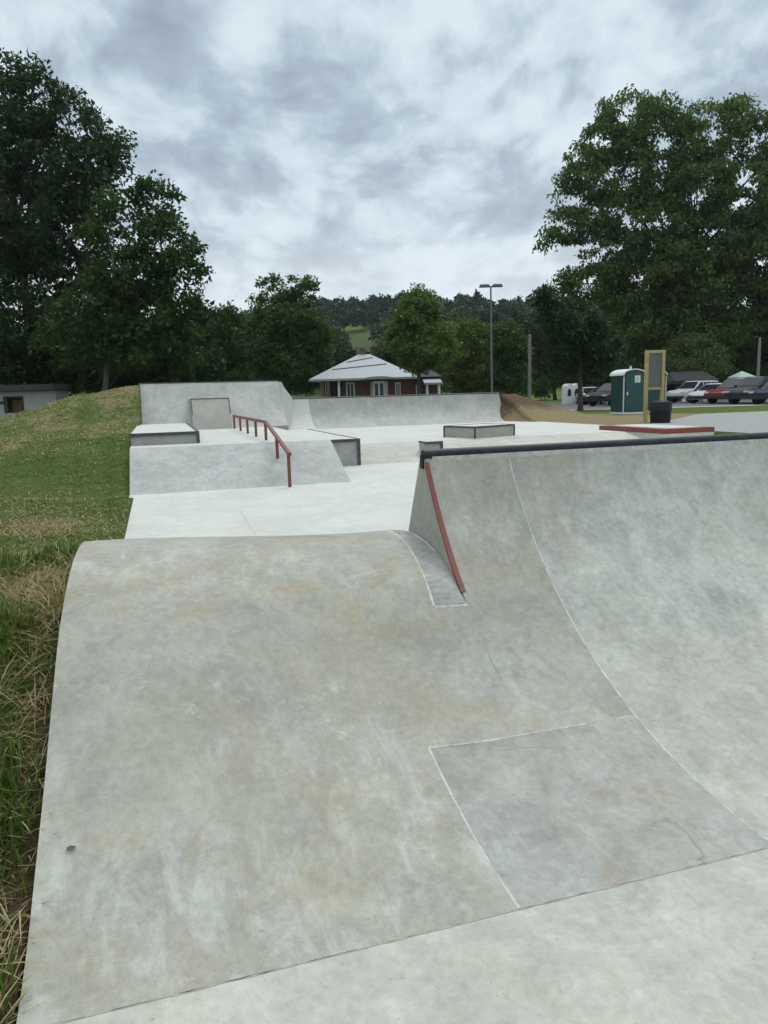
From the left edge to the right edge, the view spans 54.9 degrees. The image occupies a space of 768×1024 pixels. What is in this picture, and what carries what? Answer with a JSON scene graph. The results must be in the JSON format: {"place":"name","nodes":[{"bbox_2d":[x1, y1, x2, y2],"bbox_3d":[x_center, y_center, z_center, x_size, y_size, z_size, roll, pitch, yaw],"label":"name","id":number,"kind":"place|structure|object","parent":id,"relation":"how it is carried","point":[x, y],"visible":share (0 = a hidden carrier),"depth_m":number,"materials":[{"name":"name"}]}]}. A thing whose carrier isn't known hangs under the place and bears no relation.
{"place":"outdoors","nodes":[
{"label":"outdoors","id":0,"kind":"place"},
{"bbox_2d":[124,462,418,538],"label":"plaza floor","id":1,"kind":"structure","parent":0,"point":[374,497],"depth_m":10.78,"materials":[{"name":"concrete"}]},
{"bbox_2d":[289,429,360,465],"bbox_3d":[-1.898,-1.728,19.757,1.017,0.714,6.000,-4,9,-16],"label":"grind ledge","id":2,"kind":"object","parent":1,"relation":"on","point":[348,449],"visible":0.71,"depth_m":17.04,"materials":[{"name":"concrete"}]},
{"bbox_2d":[346,332,379,354],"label":"field","id":3,"kind":"structure","parent":0,"point":[359,340],"depth_m":266.50,"materials":[{"name":"green plant"}]},
{"bbox_2d":[0,319,767,1023],"bbox_3d":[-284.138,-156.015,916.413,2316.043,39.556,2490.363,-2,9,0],"label":"ground","id":4,"kind":"structure","parent":0,"point":[518,407],"depth_m":13.52,"materials":[{"name":"green plant"}]},
{"bbox_2d":[0,384,70,417],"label":"outbuilding","id":5,"kind":"structure","parent":4,"relation":"on","point":[14,399],"depth_m":43.40,"materials":[{"name":"white concrete"}]},
{"bbox_2d":[3,396,23,412],"bbox_3d":[-21.741,-6.307,43.434,1.155,0.970,0.038,-2,9,0],"label":"window frame","id":6,"kind":"structure","parent":5,"relation":"in","point":[4,397],"depth_m":43.38,"materials":[{"name":"grey wood"}]},
{"bbox_2d":[0,273,116,396],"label":"broadleaf tree","id":7,"kind":"object","parent":4,"relation":"on","point":[20,363],"visible":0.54,"depth_m":47.87,"materials":[{"name":"green plant"}]},
{"bbox_2d":[0,388,138,1023],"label":"grass","id":8,"kind":"structure","parent":4,"relation":"on","point":[7,559],"depth_m":3.23,"materials":[{"name":"green plant"}]},
{"bbox_2d":[0,388,139,1023],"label":"straw","id":9,"kind":"object","parent":4,"relation":"on","point":[45,573],"visible":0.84,"depth_m":3.67,"materials":[{"name":"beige plant"}]},
{"bbox_2d":[0,47,141,378],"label":"broadleaf tree","id":10,"kind":"object","parent":4,"relation":"on","point":[34,249],"visible":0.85,"depth_m":50.31,"materials":[{"name":"green plant"}]},
{"bbox_2d":[27,169,215,390],"bbox_3d":[-14.428,-11.434,40.447,9.476,13.806,6.455,-6,10,-28],"label":"broadleaf tree","id":11,"kind":"object","parent":4,"relation":"on","point":[123,296],"visible":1,"depth_m":39.85,"materials":[{"name":"green plant"}]},
{"bbox_2d":[68,361,216,394],"bbox_3d":[-21.565,-11.113,65.069,13.955,5.832,6.318,-2,9,0],"label":"bush","id":12,"kind":"object","parent":4,"relation":"on","point":[82,389],"visible":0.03,"depth_m":64.39,"materials":[{"name":"green plant"}]},
{"bbox_2d":[56,299,229,392],"bbox_3d":[-14.973,-9.746,47.041,9.842,8.433,7.885,3,10,29],"label":"broadleaf tree","id":13,"kind":"object","parent":4,"relation":"on","point":[212,370],"visible":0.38,"depth_m":46.32,"materials":[{"name":"green plant"}]},
{"bbox_2d":[139,380,291,429],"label":"bank wall","id":14,"kind":"structure","parent":4,"relation":"on","point":[205,405],"depth_m":23.85,"materials":[{"name":"concrete"}]},
{"bbox_2d":[190,300,265,381],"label":"broadleaf tree","id":15,"kind":"object","parent":4,"relation":"on","point":[228,323],"visible":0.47,"depth_m":65.66,"materials":[{"name":"green plant"}]},
{"bbox_2d":[130,426,351,494],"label":"flat bank","id":16,"kind":"structure","parent":4,"relation":"on","point":[222,459],"depth_m":14.15,"materials":[{"name":"concrete"}]},
{"bbox_2d":[130,423,199,445],"bbox_3d":[-5.401,-1.926,18.151,1.380,0.300,6.140,-4,9,-16],"label":"grind ledge","id":17,"kind":"object","parent":16,"relation":"on","point":[165,434],"visible":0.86,"depth_m":15.38,"materials":[{"name":"concrete"}]},
{"bbox_2d":[232,415,291,486],"bbox_3d":[-3.090,-1.653,17.720,0.060,1.170,9.780,-4,9,-16],"label":"handrail","id":18,"kind":"object","parent":16,"relation":"on","point":[278,439],"visible":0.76,"depth_m":14.86,"materials":[{"name":"red metal"}]},
{"bbox_2d":[213,369,319,397],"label":"bush","id":19,"kind":"object","parent":4,"relation":"on","point":[252,378],"visible":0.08,"depth_m":89.92,"materials":[{"name":"green plant"}]},
{"bbox_2d":[240,272,336,396],"bbox_3d":[-7.990,-14.107,62.156,8.319,11.918,6.763,-2,9,0],"label":"broadleaf tree","id":20,"kind":"object","parent":4,"relation":"on","point":[280,331],"visible":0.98,"depth_m":61.14,"materials":[{"name":"green plant"}]},
{"bbox_2d":[306,330,357,386],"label":"broadleaf tree","id":21,"kind":"object","parent":4,"relation":"on","point":[341,355],"visible":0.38,"depth_m":95.03,"materials":[{"name":"green plant"}]},
{"bbox_2d":[309,348,442,396],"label":"brick house","id":22,"kind":"structure","parent":4,"relation":"on","point":[362,373],"depth_m":58.11,"materials":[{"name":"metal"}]},
{"bbox_2d":[320,382,323,396],"bbox_3d":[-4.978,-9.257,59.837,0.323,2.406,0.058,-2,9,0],"label":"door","id":23,"kind":"structure","parent":22,"relation":"in","point":[321,384],"depth_m":59.71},
{"bbox_2d":[325,382,329,396],"bbox_3d":[-4.566,-9.687,59.764,0.363,1.614,0.070,-2,9,0],"label":"window","id":24,"kind":"structure","parent":22,"relation":"in","point":[327,387],"depth_m":59.71,"materials":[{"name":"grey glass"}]},
{"bbox_2d":[346,382,354,395],"bbox_3d":[-2.634,-9.414,58.095,0.667,1.495,0.070,-2,9,0],"label":"window","id":25,"kind":"structure","parent":22,"relation":"in","point":[350,387],"depth_m":58.03,"materials":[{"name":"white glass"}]},
{"bbox_2d":[370,381,387,395],"bbox_3d":[-0.375,-9.392,57.804,1.391,1.619,0.655,-2,9,0],"label":"bay window","id":26,"kind":"structure","parent":22,"relation":"in","point":[377,388],"depth_m":57.50,"materials":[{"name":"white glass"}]},
{"bbox_2d":[395,382,400,394],"bbox_3d":[1.093,-9.467,58.103,0.432,1.394,0.070,-2,9,0],"label":"window","id":27,"kind":"structure","parent":22,"relation":"in","point":[397,385],"depth_m":58.05,"materials":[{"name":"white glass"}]},
{"bbox_2d":[369,332,406,367],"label":"broadleaf tree","id":28,"kind":"object","parent":4,"relation":"on","point":[380,352],"visible":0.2,"depth_m":94.73,"materials":[{"name":"green plant"}]},
{"bbox_2d":[16,530,767,1023],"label":"rolling bank","id":29,"kind":"structure","parent":4,"relation":"on","point":[242,772],"depth_m":2.78,"materials":[{"name":"concrete"}]},
{"bbox_2d":[290,392,504,429],"bbox_3d":[0.408,-3.938,30.558,10.020,1.760,2.280,-4,9,-16],"label":"quarter pipe","id":30,"kind":"object","parent":4,"relation":"on","point":[359,411],"visible":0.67,"depth_m":30.55,"materials":[{"name":"concrete"}]},
{"bbox_2d":[72,289,766,394],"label":"forest","id":31,"kind":"object","parent":4,"relation":"on","point":[372,309],"visible":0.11,"depth_m":294.08,"materials":[{"name":"green plant"}]},
{"bbox_2d":[381,282,462,393],"bbox_3d":[2.663,-11.300,51.532,5.726,9.131,4.515,-2,9,0],"label":"broadleaf tree","id":32,"kind":"object","parent":4,"relation":"on","point":[417,322],"visible":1,"depth_m":50.85,"materials":[{"name":"green plant"}]},
{"bbox_2d":[404,307,472,393],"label":"broadleaf tree","id":33,"kind":"object","parent":4,"relation":"on","point":[439,370],"visible":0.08,"depth_m":94.60,"materials":[{"name":"green plant"}]},
{"bbox_2d":[440,315,498,392],"bbox_3d":[7.284,-12.736,63.051,5.228,8.098,5.356,-2,9,0],"label":"broadleaf tree","id":34,"kind":"object","parent":4,"relation":"on","point":[460,374],"visible":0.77,"depth_m":61.87,"materials":[{"name":"green plant"}]},
{"bbox_2d":[437,376,512,393],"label":"bush","id":35,"kind":"object","parent":4,"relation":"on","point":[446,388],"visible":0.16,"depth_m":91.42,"materials":[{"name":"green plant"}]},
{"bbox_2d":[479,284,502,391],"bbox_3d":[7.940,-12.181,54.802,1.725,9.057,0.390,-2,9,0],"label":"street lamp","id":36,"kind":"object","parent":4,"relation":"on","point":[488,286],"visible":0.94,"depth_m":54.47,"materials":[{"name":"grey metal"}]},
{"bbox_2d":[360,431,641,464],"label":"flat bank","id":37,"kind":"structure","parent":4,"relation":"on","point":[389,452],"depth_m":19.49,"materials":[{"name":"concrete"}]},
{"bbox_2d":[418,440,442,452],"bbox_3d":[1.158,-1.491,18.308,0.470,0.534,0.490,-4,9,-16],"label":"grind ledge","id":38,"kind":"object","parent":37,"relation":"on","point":[434,444],"visible":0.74,"depth_m":18.10,"materials":[{"name":"concrete"}]},
{"bbox_2d":[474,317,537,397],"bbox_3d":[9.799,-11.784,59.284,5.242,7.264,4.107,-2,9,0],"label":"broadleaf tree","id":39,"kind":"object","parent":4,"relation":"on","point":[509,375],"visible":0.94,"depth_m":58.36,"materials":[{"name":"green plant"}]},
{"bbox_2d":[470,308,546,380],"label":"broadleaf tree","id":40,"kind":"object","parent":4,"relation":"on","point":[536,340],"visible":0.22,"depth_m":94.23,"materials":[{"name":"green plant"}]},
{"bbox_2d":[504,374,554,400],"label":"bush","id":41,"kind":"object","parent":4,"relation":"on","point":[544,392],"visible":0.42,"depth_m":91.35,"materials":[{"name":"green plant"}]},
{"bbox_2d":[528,334,530,398],"bbox_3d":[10.075,-9.522,51.184,0.260,5.425,0.247,-2,9,0],"label":"utility pole","id":42,"kind":"object","parent":4,"relation":"on","point":[529,366],"visible":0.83,"depth_m":51.01,"materials":[{"name":"grey wood"}]},
{"bbox_2d":[526,343,584,399],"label":"broadleaf tree","id":43,"kind":"object","parent":4,"relation":"on","point":[569,380],"visible":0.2,"depth_m":95.58,"materials":[{"name":"green plant"}]},
{"bbox_2d":[522,283,630,410],"bbox_3d":[11.792,-9.971,45.502,6.560,7.903,3.858,-2,9,0],"label":"broadleaf tree","id":44,"kind":"object","parent":4,"relation":"on","point":[575,339],"visible":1,"depth_m":44.91,"materials":[{"name":"green plant"}]},
{"bbox_2d":[534,319,622,386],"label":"broadleaf tree","id":45,"kind":"object","parent":4,"relation":"on","point":[586,381],"visible":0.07,"depth_m":95.09,"materials":[{"name":"green plant"}]},
{"bbox_2d":[596,317,652,386],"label":"broadleaf tree","id":46,"kind":"object","parent":4,"relation":"on","point":[610,337],"visible":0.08,"depth_m":94.23,"materials":[{"name":"green plant"}]},
{"bbox_2d":[610,366,643,414],"bbox_3d":[12.238,-6.122,37.146,1.280,2.400,1.335,-4,9,-13],"label":"portable toilet","id":47,"kind":"object","parent":4,"relation":"on","point":[627,391],"visible":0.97,"depth_m":36.63,"materials":[{"name":"green plastic"}]},
{"bbox_2d":[625,371,643,410],"bbox_3d":[12.382,-5.977,36.546,0.998,1.975,0.074,-4,9,-13],"label":"door","id":48,"kind":"structure","parent":47,"relation":"in","point":[634,380],"depth_m":36.55,"materials":[{"name":"green plastic"}]},
{"bbox_2d":[532,82,767,369],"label":"broadleaf tree","id":49,"kind":"object","parent":4,"relation":"on","point":[720,280],"visible":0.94,"depth_m":73.01,"materials":[{"name":"green plant"}]},
{"bbox_2d":[643,350,665,422],"bbox_3d":[10.178,-4.580,27.871,0.780,2.980,0.120,-3,9,-9],"label":"notice board","id":50,"kind":"object","parent":4,"relation":"on","point":[654,370],"visible":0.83,"depth_m":27.75,"materials":[{"name":"yellow wood"}]},
{"bbox_2d":[647,371,667,412],"bbox_3d":[13.978,-6.421,38.726,1.280,2.400,1.335,-1,9,4],"label":"portable toilet","id":51,"kind":"object","parent":4,"relation":"on","point":[653,395],"visible":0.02,"depth_m":38.15,"materials":[{"name":"white plastic"}]},
{"bbox_2d":[648,390,659,409],"bbox_3d":[13.939,-6.272,38.132,0.998,1.975,0.034,-1,9,4],"label":"door","id":52,"kind":"structure","parent":51,"relation":"in","point":[653,395],"depth_m":38.16,"materials":[{"name":"green plastic"}]},
{"bbox_2d":[547,398,767,409],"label":"parking lot","id":53,"kind":"structure","parent":4,"relation":"on","point":[725,402],"depth_m":54.45,"materials":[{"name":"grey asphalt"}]},
{"bbox_2d":[576,387,597,403],"bbox_3d":[18.182,-10.299,65.287,2.140,1.470,4.340,-1,9,5],"label":"parked car","id":54,"kind":"object","parent":53,"relation":"on","point":[587,389],"visible":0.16,"depth_m":64.95,"materials":[{"name":"white paint"}]},
{"bbox_2d":[583,387,605,404],"bbox_3d":[18.169,-9.669,61.331,4.340,1.470,2.140,-9,12,-39],"label":"parked car","id":55,"kind":"object","parent":53,"relation":"on","point":[600,402],"visible":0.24,"depth_m":61.01,"materials":[{"name":"black paint"}]},
{"bbox_2d":[585,383,610,405],"bbox_3d":[17.458,-8.987,56.367,4.780,1.720,2.140,-9,12,-39],"label":"parked car","id":56,"kind":"object","parent":53,"relation":"on","point":[602,392],"visible":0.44,"depth_m":55.25,"materials":[{"name":"black paint"}]},
{"bbox_2d":[666,371,718,401],"bbox_3d":[26.714,-11.197,65.926,3.831,2.598,5.500,-2,9,0],"label":"picnic shelter","id":57,"kind":"object","parent":53,"relation":"on","point":[676,380],"visible":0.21,"depth_m":64.20,"materials":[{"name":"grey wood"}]},
{"bbox_2d":[666,380,718,402],"bbox_3d":[24.883,-9.663,59.330,4.780,1.720,2.140,-7,10,-30],"label":"parked car","id":58,"kind":"object","parent":53,"relation":"on","point":[683,390],"visible":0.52,"depth_m":58.56,"materials":[{"name":"white paint"}]},
{"bbox_2d":[687,383,721,402],"bbox_3d":[24.958,-8.993,55.898,4.340,1.470,2.140,-7,11,-33],"label":"parked car","id":59,"kind":"object","parent":53,"relation":"on","point":[695,396],"visible":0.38,"depth_m":55.36,"materials":[{"name":"white paint"}]},
{"bbox_2d":[703,379,742,403],"bbox_3d":[25.362,-8.734,53.404,4.780,1.720,2.140,-7,10,-30],"label":"parked car","id":60,"kind":"object","parent":53,"relation":"on","point":[713,395],"visible":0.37,"depth_m":52.76,"materials":[{"name":"red paint"}]},
{"bbox_2d":[727,371,755,378],"bbox_3d":[31.489,-11.161,65.193,1.591,2.498,2.000,-2,9,0],"label":"canopy tent","id":61,"kind":"object","parent":53,"relation":"on","point":[741,375],"visible":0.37,"depth_m":64.45,"materials":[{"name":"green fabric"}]},
{"bbox_2d":[724,376,767,403],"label":"pickup truck","id":62,"kind":"object","parent":53,"relation":"on","point":[744,387],"visible":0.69,"depth_m":50.22,"materials":[{"name":"grey paint"}]},
{"bbox_2d":[748,382,767,403],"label":"parked car","id":63,"kind":"object","parent":53,"relation":"on","point":[758,396],"visible":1,"depth_m":47.43,"materials":[{"name":"blue paint"}]},
{"bbox_2d":[593,360,767,385],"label":"bush","id":64,"kind":"object","parent":4,"relation":"on","point":[752,369],"visible":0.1,"depth_m":87.76,"materials":[{"name":"green plant"}]},
{"bbox_2d":[661,330,738,378],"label":"bush","id":65,"kind":"object","parent":4,"relation":"on","point":[707,356],"visible":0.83,"depth_m":68.36,"materials":[{"name":"green plant"}]},
{"bbox_2d":[722,311,767,375],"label":"broadleaf tree","id":66,"kind":"object","parent":4,"relation":"on","point":[748,353],"visible":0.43,"depth_m":88.43,"materials":[{"name":"green plant"}]},
{"bbox_2d":[756,337,760,375],"bbox_3d":[32.891,-12.459,64.993,0.300,5.646,0.285,-2,9,0],"label":"utility pole","id":67,"kind":"object","parent":4,"relation":"on","point":[758,357],"visible":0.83,"depth_m":64.73,"materials":[{"name":"grey wood"}]},
{"bbox_2d":[0,0,767,323],"label":"sky","id":68,"kind":"structure","parent":0,"point":[364,148],"materials":[{"name":"grey"}]},
{"bbox_2d":[63,848,767,1023],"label":"skatepark floor","id":69,"kind":"structure","parent":0,"point":[688,946],"depth_m":2.06,"materials":[{"name":"concrete"}]},
{"bbox_2d":[408,432,767,908],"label":"quarter pipe","id":70,"kind":"object","parent":69,"relation":"on","point":[615,594],"visible":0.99,"depth_m":3.72,"materials":[{"name":"concrete"}]},
{"bbox_2d":[312,421,619,443],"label":"plaza floor","id":71,"kind":"structure","parent":0,"point":[382,434],"depth_m":24.15,"materials":[{"name":"concrete"}]},
{"bbox_2d":[443,423,514,438],"bbox_3d":[2.703,-2.291,21.030,1.544,0.375,1.314,-8,11,-35],"label":"manual box","id":72,"kind":"object","parent":71,"relation":"on","point":[481,430],"visible":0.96,"depth_m":20.60,"materials":[{"name":"concrete"}]},
{"bbox_2d":[599,424,714,437],"bbox_3d":[7.820,-2.200,21.474,1.610,0.578,3.080,-4,9,-16],"label":"manual pad","id":73,"kind":"object","parent":71,"relation":"on","point":[650,431],"visible":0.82,"depth_m":20.31,"materials":[{"name":"concrete"}]},
{"bbox_2d":[562,383,577,403],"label":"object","id":74,"kind":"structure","parent":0,"point":[569,391],"depth_m":67.29,"materials":[{"name":"white plastic"}]},
{"bbox_2d":[651,411,767,432],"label":"gravel path","id":75,"kind":"structure","parent":0,"point":[749,422],"depth_m":26.41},
{"bbox_2d":[649,400,672,423],"bbox_3d":[10.024,-3.622,26.807,0.800,0.830,0.800,-2,9,0],"label":"trash can","id":76,"kind":"object","parent":75,"relation":"on","point":[660,411],"visible":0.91,"depth_m":26.52,"materials":[{"name":"black plastic"}]}
]}

